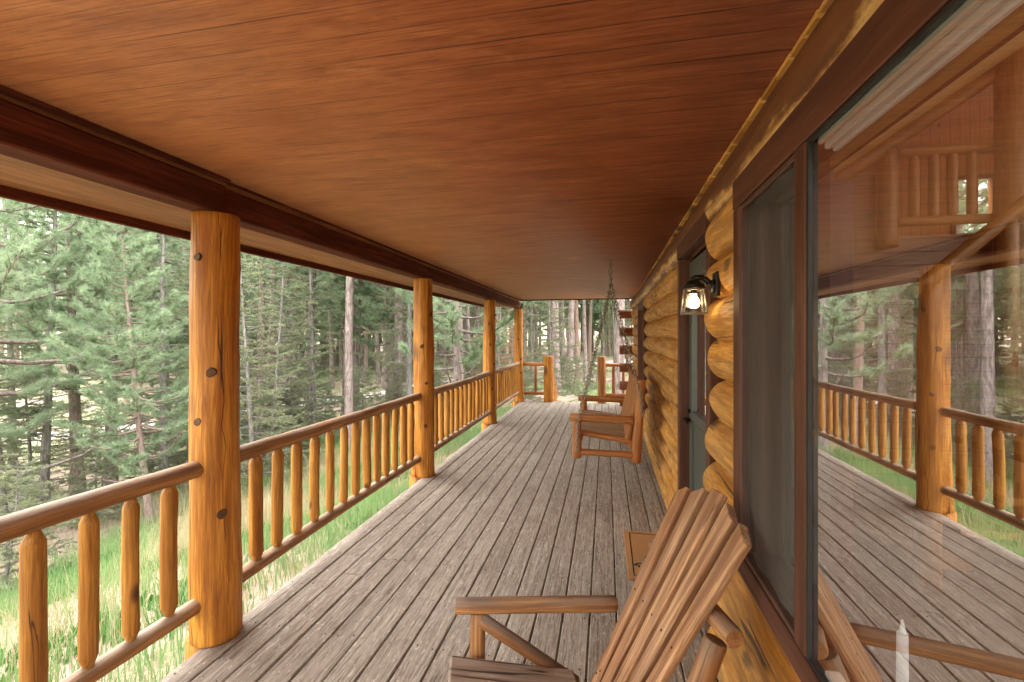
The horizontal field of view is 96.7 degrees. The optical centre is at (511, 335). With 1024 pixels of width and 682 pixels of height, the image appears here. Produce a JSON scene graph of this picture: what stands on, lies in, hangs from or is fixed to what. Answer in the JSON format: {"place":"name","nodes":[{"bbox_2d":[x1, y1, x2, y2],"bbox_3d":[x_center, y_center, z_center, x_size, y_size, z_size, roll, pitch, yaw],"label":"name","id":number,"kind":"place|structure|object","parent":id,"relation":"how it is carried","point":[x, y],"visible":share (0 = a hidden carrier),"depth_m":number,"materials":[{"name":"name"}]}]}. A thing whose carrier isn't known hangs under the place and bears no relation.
{"place":"outdoors","nodes":[
{"label":"outdoors","id":0,"kind":"place"},
{"bbox_2d":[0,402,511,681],"bbox_3d":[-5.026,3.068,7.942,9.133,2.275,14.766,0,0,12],"label":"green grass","id":1,"kind":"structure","parent":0,"point":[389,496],"depth_m":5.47,"materials":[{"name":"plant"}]},
{"bbox_2d":[0,199,632,366],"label":"distant wood","id":2,"kind":"object","parent":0,"point":[596,317],"depth_m":47.88,"materials":[{"name":"plant"}]},
{"bbox_2d":[1,359,632,439],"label":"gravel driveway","id":3,"kind":"structure","parent":0,"point":[382,392],"depth_m":20.05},
{"bbox_2d":[0,297,684,681],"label":"ground","id":4,"kind":"structure","parent":0,"point":[180,575],"depth_m":9.62,"materials":[{"name":"plant"}]},
{"bbox_2d":[0,286,71,513],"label":"fir tree","id":5,"kind":"object","parent":4,"relation":"on","point":[2,462],"visible":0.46,"depth_m":10.95,"materials":[{"name":"green plant"}]},
{"bbox_2d":[0,457,76,593],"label":"fir tree","id":6,"kind":"object","parent":4,"relation":"on","point":[6,556],"visible":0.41,"depth_m":7.03,"materials":[{"name":"green plant"}]},
{"bbox_2d":[0,313,97,500],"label":"fir tree","id":7,"kind":"object","parent":4,"relation":"on","point":[30,446],"visible":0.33,"depth_m":12.11,"materials":[{"name":"green plant"}]},
{"bbox_2d":[0,197,104,478],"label":"fir tree","id":8,"kind":"object","parent":4,"relation":"on","point":[8,353],"visible":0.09,"depth_m":13.46,"materials":[{"name":"green plant"}]},
{"bbox_2d":[0,200,117,502],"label":"fir tree","id":9,"kind":"object","parent":4,"relation":"on","point":[45,436],"visible":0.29,"depth_m":11.49,"materials":[{"name":"green plant"}]},
{"bbox_2d":[51,398,104,464],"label":"fir tree","id":10,"kind":"object","parent":4,"relation":"on","point":[83,411],"visible":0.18,"depth_m":15.56,"materials":[{"name":"green plant"}]},
{"bbox_2d":[0,198,172,474],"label":"pine tree","id":11,"kind":"object","parent":4,"relation":"on","point":[40,242],"visible":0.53,"depth_m":9.79,"materials":[{"name":"green plant"}]},
{"bbox_2d":[0,199,185,494],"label":"pine tree","id":12,"kind":"object","parent":4,"relation":"on","point":[75,414],"visible":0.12,"depth_m":11.90,"materials":[{"name":"green plant"}]},
{"bbox_2d":[0,211,188,486],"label":"pine tree","id":13,"kind":"object","parent":4,"relation":"on","point":[59,304],"visible":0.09,"depth_m":12.06,"materials":[{"name":"green plant"}]},
{"bbox_2d":[47,431,143,530],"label":"fir tree","id":14,"kind":"object","parent":4,"relation":"on","point":[94,469],"visible":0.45,"depth_m":9.94,"materials":[{"name":"green plant"}]},
{"bbox_2d":[83,401,134,469],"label":"fir tree","id":15,"kind":"object","parent":4,"relation":"on","point":[100,424],"visible":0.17,"depth_m":14.94,"materials":[{"name":"green plant"}]},
{"bbox_2d":[44,218,188,524],"bbox_3d":[-7.674,0.562,9.429,2.898,6.927,2.819,0,0,-26],"label":"pine tree","id":16,"kind":"object","parent":4,"relation":"on","point":[148,332],"visible":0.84,"depth_m":9.12,"materials":[{"name":"green plant"}]},
{"bbox_2d":[63,217,189,454],"bbox_3d":[-11.885,-2.520,15.299,5.239,13.748,4.715,0,0,27],"label":"pine tree","id":17,"kind":"object","parent":4,"relation":"on","point":[185,328],"visible":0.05,"depth_m":15.10,"materials":[{"name":"green plant"}]},
{"bbox_2d":[80,224,173,414],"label":"pine tree","id":18,"kind":"object","parent":4,"relation":"on","point":[104,332],"visible":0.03,"depth_m":21.55,"materials":[{"name":"green plant"}]},
{"bbox_2d":[121,443,159,503],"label":"fir tree","id":19,"kind":"object","parent":4,"relation":"on","point":[149,469],"visible":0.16,"depth_m":11.71,"materials":[{"name":"green plant"}]},
{"bbox_2d":[114,405,185,476],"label":"fir tree","id":20,"kind":"object","parent":4,"relation":"on","point":[175,457],"visible":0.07,"depth_m":13.16,"materials":[{"name":"green plant"}]},
{"bbox_2d":[120,232,188,403],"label":"fir tree","id":21,"kind":"object","parent":4,"relation":"on","point":[145,388],"visible":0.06,"depth_m":17.43,"materials":[{"name":"green plant"}]},
{"bbox_2d":[78,230,242,494],"bbox_3d":[-8.936,-0.658,11.868,3.568,9.795,3.693,0,0,18],"label":"fir tree","id":22,"kind":"object","parent":4,"relation":"on","point":[164,460],"visible":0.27,"depth_m":11.61,"materials":[{"name":"green plant"}]},
{"bbox_2d":[143,233,190,396],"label":"pine tree","id":23,"kind":"object","parent":4,"relation":"on","point":[178,269],"visible":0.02,"depth_m":23.78,"materials":[{"name":"green plant"}]},
{"bbox_2d":[157,316,188,467],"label":"fir tree","id":24,"kind":"object","parent":4,"relation":"on","point":[181,368],"visible":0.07,"depth_m":14.14,"materials":[{"name":"green plant"}]},
{"bbox_2d":[169,430,188,487],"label":"fir tree","id":25,"kind":"object","parent":4,"relation":"on","point":[178,460],"visible":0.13,"depth_m":12.30,"materials":[{"name":"green plant"}]},
{"bbox_2d":[149,246,255,441],"bbox_3d":[-10.747,-0.309,15.889,3.629,9.296,3.506,0,0,0],"label":"fir tree","id":26,"kind":"object","parent":4,"relation":"on","point":[171,379],"visible":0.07,"depth_m":15.38,"materials":[{"name":"green plant"}]},
{"bbox_2d":[170,254,268,419],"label":"fir tree","id":27,"kind":"object","parent":4,"relation":"on","point":[251,335],"visible":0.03,"depth_m":18.72,"materials":[{"name":"green plant"}]},
{"bbox_2d":[167,238,333,458],"bbox_3d":[-8.068,-2.549,14.574,4.029,13.441,4.285,0,0,21],"label":"pine tree","id":28,"kind":"object","parent":4,"relation":"on","point":[264,275],"visible":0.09,"depth_m":14.45,"materials":[{"name":"green plant"}]},
{"bbox_2d":[176,252,325,499],"bbox_3d":[-5.978,0.444,10.477,3.244,6.729,2.842,0,0,44],"label":"fir tree","id":29,"kind":"object","parent":4,"relation":"on","point":[248,398],"visible":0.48,"depth_m":10.35,"materials":[{"name":"green plant"}]},
{"bbox_2d":[0,396,541,681],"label":"dry grass","id":30,"kind":"structure","parent":4,"relation":"on","point":[244,514],"depth_m":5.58,"materials":[{"name":"plant"}]},
{"bbox_2d":[242,253,304,419],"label":"pine tree","id":31,"kind":"object","parent":4,"relation":"on","point":[273,331],"visible":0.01,"depth_m":19.97,"materials":[{"name":"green plant"}]},
{"bbox_2d":[244,255,304,381],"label":"pine tree","id":32,"kind":"object","parent":4,"relation":"on","point":[295,272],"visible":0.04,"depth_m":31.82,"materials":[{"name":"green plant"}]},
{"bbox_2d":[243,260,324,398],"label":"pine tree","id":33,"kind":"object","parent":4,"relation":"on","point":[268,301],"visible":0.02,"depth_m":26.17,"materials":[{"name":"green plant"}]},
{"bbox_2d":[240,258,331,476],"bbox_3d":[-6.584,0.299,12.483,3.105,7.241,3.544,0,0,-25],"label":"fir tree","id":34,"kind":"object","parent":4,"relation":"on","point":[275,405],"visible":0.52,"depth_m":12.57,"materials":[{"name":"green plant"}]},
{"bbox_2d":[240,259,332,423],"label":"fir tree","id":35,"kind":"object","parent":4,"relation":"on","point":[287,379],"visible":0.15,"depth_m":18.07,"materials":[{"name":"green plant"}]},
{"bbox_2d":[243,256,337,428],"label":"pine tree","id":36,"kind":"object","parent":4,"relation":"on","point":[297,270],"visible":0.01,"depth_m":16.34,"materials":[{"name":"green plant"}]},
{"bbox_2d":[262,385,320,464],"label":"fir tree","id":37,"kind":"object","parent":4,"relation":"on","point":[289,404],"visible":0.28,"depth_m":13.32,"materials":[{"name":"green plant"}]},
{"bbox_2d":[266,261,335,374],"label":"pine tree","id":38,"kind":"object","parent":4,"relation":"on","point":[317,308],"visible":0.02,"depth_m":21.97,"materials":[{"name":"green plant"}]},
{"bbox_2d":[253,264,359,449],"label":"fir tree","id":39,"kind":"object","parent":4,"relation":"on","point":[312,362],"visible":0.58,"depth_m":14.08,"materials":[{"name":"green plant"}]},
{"bbox_2d":[304,273,315,424],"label":"pine tree","id":40,"kind":"object","parent":4,"relation":"on","point":[314,322],"depth_m":19.71,"materials":[{"name":"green plant"}]},
{"bbox_2d":[306,385,340,424],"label":"fir tree","id":41,"kind":"object","parent":4,"relation":"on","point":[328,408],"visible":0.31,"depth_m":18.63,"materials":[{"name":"green plant"}]},
{"bbox_2d":[303,270,345,388],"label":"pine tree","id":42,"kind":"object","parent":4,"relation":"on","point":[331,378],"visible":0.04,"depth_m":29.73,"materials":[{"name":"green plant"}]},
{"bbox_2d":[316,305,339,367],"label":"fir tree","id":43,"kind":"object","parent":4,"relation":"on","point":[327,342],"visible":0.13,"depth_m":38.85,"materials":[{"name":"green plant"}]},
{"bbox_2d":[317,285,361,377],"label":"pine tree","id":44,"kind":"object","parent":4,"relation":"on","point":[341,357],"visible":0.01,"depth_m":34.28,"materials":[{"name":"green plant"}]},
{"bbox_2d":[293,272,393,407],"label":"pine tree","id":45,"kind":"object","parent":4,"relation":"on","point":[328,302],"visible":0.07,"depth_m":18.90,"materials":[{"name":"green plant"}]},
{"bbox_2d":[316,272,376,362],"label":"pine tree","id":46,"kind":"object","parent":4,"relation":"on","point":[356,282],"visible":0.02,"depth_m":22.20,"materials":[{"name":"green plant"}]},
{"bbox_2d":[340,278,353,428],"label":"pine tree","id":47,"kind":"object","parent":4,"relation":"on","point":[341,414],"depth_m":17.38,"materials":[{"name":"brown plant"}]},
{"bbox_2d":[344,276,352,448],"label":"pine tree","id":48,"kind":"object","parent":4,"relation":"on","point":[348,392],"depth_m":12.73,"materials":[{"name":"brown plant"}]},
{"bbox_2d":[323,286,380,344],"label":"pine tree","id":49,"kind":"object","parent":4,"relation":"on","point":[340,325],"visible":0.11,"depth_m":32.89,"materials":[{"name":"green plant"}]},
{"bbox_2d":[330,279,383,382],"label":"pine tree","id":50,"kind":"object","parent":4,"relation":"on","point":[365,347],"visible":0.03,"depth_m":31.69,"materials":[{"name":"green plant"}]},
{"bbox_2d":[334,326,381,373],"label":"fir tree","id":51,"kind":"object","parent":4,"relation":"on","point":[361,361],"visible":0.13,"depth_m":35.49,"materials":[{"name":"green plant"}]},
{"bbox_2d":[339,275,382,411],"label":"pine tree","id":52,"kind":"object","parent":4,"relation":"on","point":[357,347],"depth_m":20.96,"materials":[{"name":"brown plant"}]},
{"bbox_2d":[333,365,391,451],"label":"fir tree","id":53,"kind":"object","parent":4,"relation":"on","point":[362,386],"visible":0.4,"depth_m":13.52,"materials":[{"name":"green plant"}]},
{"bbox_2d":[362,280,389,401],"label":"pine tree","id":54,"kind":"object","parent":4,"relation":"on","point":[387,359],"depth_m":22.89,"materials":[{"name":"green plant"}]},
{"bbox_2d":[368,288,389,384],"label":"pine tree","id":55,"kind":"object","parent":4,"relation":"on","point":[378,378],"depth_m":30.86,"materials":[{"name":"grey plant"}]},
{"bbox_2d":[356,288,403,387],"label":"pine tree","id":56,"kind":"object","parent":4,"relation":"on","point":[383,384],"visible":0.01,"depth_m":29.34,"materials":[{"name":"green plant"}]},
{"bbox_2d":[335,275,445,417],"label":"pine tree","id":57,"kind":"object","parent":4,"relation":"on","point":[341,303],"visible":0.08,"depth_m":18.89,"materials":[{"name":"green plant"}]},
{"bbox_2d":[373,361,413,422],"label":"fir tree","id":58,"kind":"object","parent":4,"relation":"on","point":[401,390],"visible":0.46,"depth_m":16.14,"materials":[{"name":"green plant"}]},
{"bbox_2d":[353,279,435,417],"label":"pine tree","id":59,"kind":"object","parent":4,"relation":"on","point":[380,290],"visible":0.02,"depth_m":16.64,"materials":[{"name":"green plant"}]},
{"bbox_2d":[354,285,462,417],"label":"fir tree","id":60,"kind":"object","parent":4,"relation":"on","point":[408,363],"visible":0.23,"depth_m":14.98,"materials":[{"name":"green plant"}]},
{"bbox_2d":[383,291,453,400],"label":"fir tree","id":61,"kind":"object","parent":4,"relation":"on","point":[435,357],"visible":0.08,"depth_m":18.18,"materials":[{"name":"green plant"}]},
{"bbox_2d":[409,278,434,486],"bbox_3d":[-1.031,1.329,5.215,0.293,3.943,0.253,0,0,12],"label":"porch post","id":62,"kind":"object","parent":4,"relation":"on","point":[423,354],"visible":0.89,"depth_m":5.11,"materials":[{"name":"wood"}]},
{"bbox_2d":[434,371,490,451],"bbox_3d":[-0.714,1.032,6.739,0.098,0.787,2.970,0,0,12],"label":"porch railing","id":63,"kind":"object","parent":62,"relation":"attached to","point":[471,403],"visible":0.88,"depth_m":6.42,"materials":[{"name":"wood"}]},
{"bbox_2d":[159,400,718,681],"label":"porch deck","id":64,"kind":"structure","parent":4,"relation":"on","point":[488,510],"depth_m":3.11,"materials":[{"name":"wood"}]},
{"bbox_2d":[185,210,242,660],"bbox_3d":[-1.598,1.329,2.451,0.276,3.943,0.244,0,0,40],"label":"porch post","id":65,"kind":"object","parent":64,"relation":"on","point":[215,568],"visible":1,"depth_m":2.35,"materials":[{"name":"wood"}]},
{"bbox_2d":[0,461,203,681],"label":"porch railing","id":66,"kind":"object","parent":65,"relation":"attached to","point":[31,523],"visible":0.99,"depth_m":1.85,"materials":[{"name":"wood"}]},
{"bbox_2d":[0,93,224,212],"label":"roof beam","id":67,"kind":"structure","parent":65,"relation":"on","point":[29,133],"depth_m":1.83,"materials":[{"name":"wood"}]},
{"bbox_2d":[240,393,421,582],"bbox_3d":[-1.319,1.031,3.821,0.101,0.791,2.650,0,0,12],"label":"porch railing","id":68,"kind":"object","parent":65,"relation":"attached to","point":[281,546],"visible":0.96,"depth_m":3.31,"materials":[{"name":"wood"}]},
{"bbox_2d":[225,183,520,308],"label":"roof beam","id":69,"kind":"structure","parent":65,"relation":"on","point":[254,213],"depth_m":3.42,"materials":[{"name":"wood"}]},
{"bbox_2d":[544,356,552,401],"bbox_3d":[0.887,1.650,11.007,0.236,2.300,0.288,0,0,12],"label":"stair post","id":70,"kind":"object","parent":64,"relation":"on","point":[548,378],"visible":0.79,"depth_m":10.88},
{"bbox_2d":[523,362,543,394],"bbox_3d":[0.532,1.054,11.072,0.521,0.792,0.083,0,0,12],"label":"end railing","id":71,"kind":"object","parent":70,"relation":"attached to","point":[535,365],"visible":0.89,"depth_m":11.04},
{"bbox_2d":[448,487,751,681],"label":"log chair","id":72,"kind":"object","parent":64,"relation":"on","point":[679,587],"visible":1,"depth_m":1.60,"materials":[{"name":"wood"}]},
{"bbox_2d":[598,356,605,403],"bbox_3d":[2.122,1.650,10.760,0.192,2.300,0.268,0,0,12],"label":"stair post","id":73,"kind":"object","parent":64,"relation":"on","point":[601,375],"visible":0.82,"depth_m":10.64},
{"bbox_2d":[606,363,624,396],"bbox_3d":[2.501,1.054,10.716,0.601,0.793,0.084,0,0,12],"label":"end railing","id":74,"kind":"object","parent":73,"relation":"attached to","point":[613,366],"visible":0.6,"depth_m":10.71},
{"bbox_2d":[624,530,656,580],"bbox_3d":[1.057,1.589,3.284,0.460,0.017,0.740,0,0,12],"label":"doormat","id":75,"kind":"object","parent":64,"relation":"on","point":[636,547],"visible":0.25,"depth_m":3.38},
{"bbox_2d":[459,302,463,385],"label":"pine tree","id":76,"kind":"object","parent":4,"relation":"on","point":[461,354],"depth_m":14.69,"materials":[{"name":"brown plant"}]},
{"bbox_2d":[391,286,537,436],"bbox_3d":[-1.410,-2.206,11.707,3.865,9.861,3.973,0,0,-13],"label":"pine tree","id":77,"kind":"object","parent":4,"relation":"on","point":[455,338],"visible":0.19,"depth_m":11.49,"materials":[{"name":"green plant"}]},
{"bbox_2d":[465,303,470,375],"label":"pine tree","id":78,"kind":"object","parent":4,"relation":"on","point":[467,325],"depth_m":19.02,"materials":[{"name":"brown plant"}]},
{"bbox_2d":[436,305,513,379],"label":"fir tree","id":79,"kind":"object","parent":4,"relation":"on","point":[477,322],"visible":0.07,"depth_m":21.01,"materials":[{"name":"green plant"}]},
{"bbox_2d":[481,299,496,431],"bbox_3d":[-0.412,1.328,8.291,0.271,3.943,0.239,0,0,41],"label":"porch post","id":80,"kind":"object","parent":4,"relation":"on","point":[489,342],"visible":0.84,"depth_m":8.19,"materials":[{"name":"wood"}]},
{"bbox_2d":[495,362,519,408],"bbox_3d":[-0.122,1.032,9.660,0.098,0.785,2.650,0,0,12],"label":"porch railing","id":81,"kind":"object","parent":80,"relation":"attached to","point":[506,376],"visible":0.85,"depth_m":9.62,"materials":[{"name":"wood"}]},
{"bbox_2d":[464,302,539,385],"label":"fir tree","id":82,"kind":"object","parent":4,"relation":"on","point":[498,357],"visible":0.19,"depth_m":17.08,"materials":[{"name":"green plant"}]},
{"bbox_2d":[512,308,523,407],"bbox_3d":[0.157,1.328,11.037,0.253,3.943,0.260,0,0,-35],"label":"porch post","id":83,"kind":"object","parent":4,"relation":"on","point":[518,337],"visible":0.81,"depth_m":10.94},
{"bbox_2d":[510,367,534,402],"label":"fir tree","id":84,"kind":"object","parent":4,"relation":"on","point":[527,375],"visible":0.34,"depth_m":15.70,"materials":[{"name":"green plant"}]},
{"bbox_2d":[501,300,566,381],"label":"fir tree","id":85,"kind":"object","parent":4,"relation":"on","point":[532,320],"visible":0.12,"depth_m":25.45,"materials":[{"name":"green plant"}]},
{"bbox_2d":[525,302,546,362],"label":"pine tree","id":86,"kind":"object","parent":4,"relation":"on","point":[536,312],"depth_m":41.66,"materials":[{"name":"brown plant"}]},
{"bbox_2d":[551,300,561,391],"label":"pine tree","id":87,"kind":"object","parent":4,"relation":"on","point":[556,361],"depth_m":18.30,"materials":[{"name":"brown plant"}]},
{"bbox_2d":[523,300,594,401],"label":"fir tree","id":88,"kind":"object","parent":4,"relation":"on","point":[549,343],"visible":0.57,"depth_m":14.31,"materials":[{"name":"green plant"}]},
{"bbox_2d":[560,300,565,374],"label":"pine tree","id":89,"kind":"object","parent":4,"relation":"on","point":[562,348],"depth_m":27.84,"materials":[{"name":"brown plant"}]},
{"bbox_2d":[564,300,574,389],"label":"pine tree","id":90,"kind":"object","parent":4,"relation":"on","point":[570,337],"depth_m":20.34,"materials":[{"name":"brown plant"}]},
{"bbox_2d":[561,354,589,394],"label":"fir tree","id":91,"kind":"object","parent":4,"relation":"on","point":[578,379],"visible":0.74,"depth_m":18.68,"materials":[{"name":"green plant"}]},
{"bbox_2d":[574,300,580,379],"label":"pine tree","id":92,"kind":"object","parent":4,"relation":"on","point":[577,348],"depth_m":25.69,"materials":[{"name":"brown plant"}]},
{"bbox_2d":[582,300,587,380],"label":"pine tree","id":93,"kind":"object","parent":4,"relation":"on","point":[584,336],"depth_m":23.96,"materials":[{"name":"brown plant"}]},
{"bbox_2d":[587,300,591,370],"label":"pine tree","id":94,"kind":"object","parent":4,"relation":"on","point":[590,336],"depth_m":30.99,"materials":[{"name":"brown plant"}]},
{"bbox_2d":[584,351,611,389],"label":"fir tree","id":95,"kind":"object","parent":4,"relation":"on","point":[592,382],"visible":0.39,"depth_m":21.38,"materials":[{"name":"green plant"}]},
{"bbox_2d":[586,300,611,354],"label":"pine tree","id":96,"kind":"object","parent":4,"relation":"on","point":[596,310],"visible":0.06,"depth_m":42.67,"materials":[{"name":"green plant"}]},
{"bbox_2d":[594,299,633,344],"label":"fir tree","id":97,"kind":"object","parent":4,"relation":"on","point":[630,321],"visible":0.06,"depth_m":32.16,"materials":[{"name":"green plant"}]},
{"bbox_2d":[598,299,631,362],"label":"tree","id":98,"kind":"object","parent":4,"relation":"on","point":[613,326],"visible":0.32,"depth_m":28.57,"materials":[{"name":"green plant"}]},
{"bbox_2d":[614,299,624,393],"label":"pine tree","id":99,"kind":"object","parent":4,"relation":"on","point":[618,358],"depth_m":17.39,"materials":[{"name":"brown plant"}]},
{"bbox_2d":[610,299,632,362],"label":"pine tree","id":100,"kind":"object","parent":4,"relation":"on","point":[628,307],"visible":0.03,"depth_m":36.72,"materials":[{"name":"brown plant"}]},
{"bbox_2d":[619,0,1023,681],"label":"log cabin","id":101,"kind":"object","parent":4,"relation":"on","point":[835,396],"visible":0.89,"depth_m":0.82,"materials":[{"name":"brown wood"}]},
{"bbox_2d":[0,84,632,306],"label":"porch roof","id":102,"kind":"structure","parent":101,"relation":"attached to","point":[28,183],"depth_m":2.46,"materials":[{"name":"wood"}]},
{"bbox_2d":[0,0,823,299],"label":"porch ceiling","id":103,"kind":"structure","parent":102,"relation":"attached to","point":[539,149],"depth_m":1.63,"materials":[{"name":"wood"}]},
{"bbox_2d":[570,259,645,463],"bbox_3d":[1.102,0.216,5.276,0.743,2.092,1.621,0,0,12],"label":"porch swing","id":104,"kind":"object","parent":103,"relation":"hanging from","point":[625,426],"visible":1,"depth_m":4.60,"materials":[{"name":"wood"}]},
{"bbox_2d":[638,300,647,414],"bbox_3d":[2.101,0.315,7.224,0.130,1.690,1.200,0,0,12],"label":"window","id":105,"kind":"structure","parent":101,"relation":"in","point":[642,336],"depth_m":7.65,"materials":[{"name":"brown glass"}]},
{"bbox_2d":[680,271,719,314],"bbox_3d":[0.855,-0.191,2.070,0.157,0.189,0.104,0,0,12],"label":"wall lantern","id":106,"kind":"object","parent":101,"relation":"attached to","point":[694,285],"depth_m":2.05,"materials":[{"name":"black metal"}]},
{"bbox_2d":[677,211,724,632],"bbox_3d":[1.168,0.482,2.756,0.188,2.233,0.940,0,0,12],"label":"door","id":107,"kind":"structure","parent":101,"relation":"in","point":[696,380],"depth_m":3.00,"materials":[{"name":"grey paint"}]},
{"bbox_2d":[733,0,1023,681],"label":"window","id":108,"kind":"structure","parent":101,"relation":"in","point":[878,231],"depth_m":0.74,"materials":[{"name":"clear glass"}]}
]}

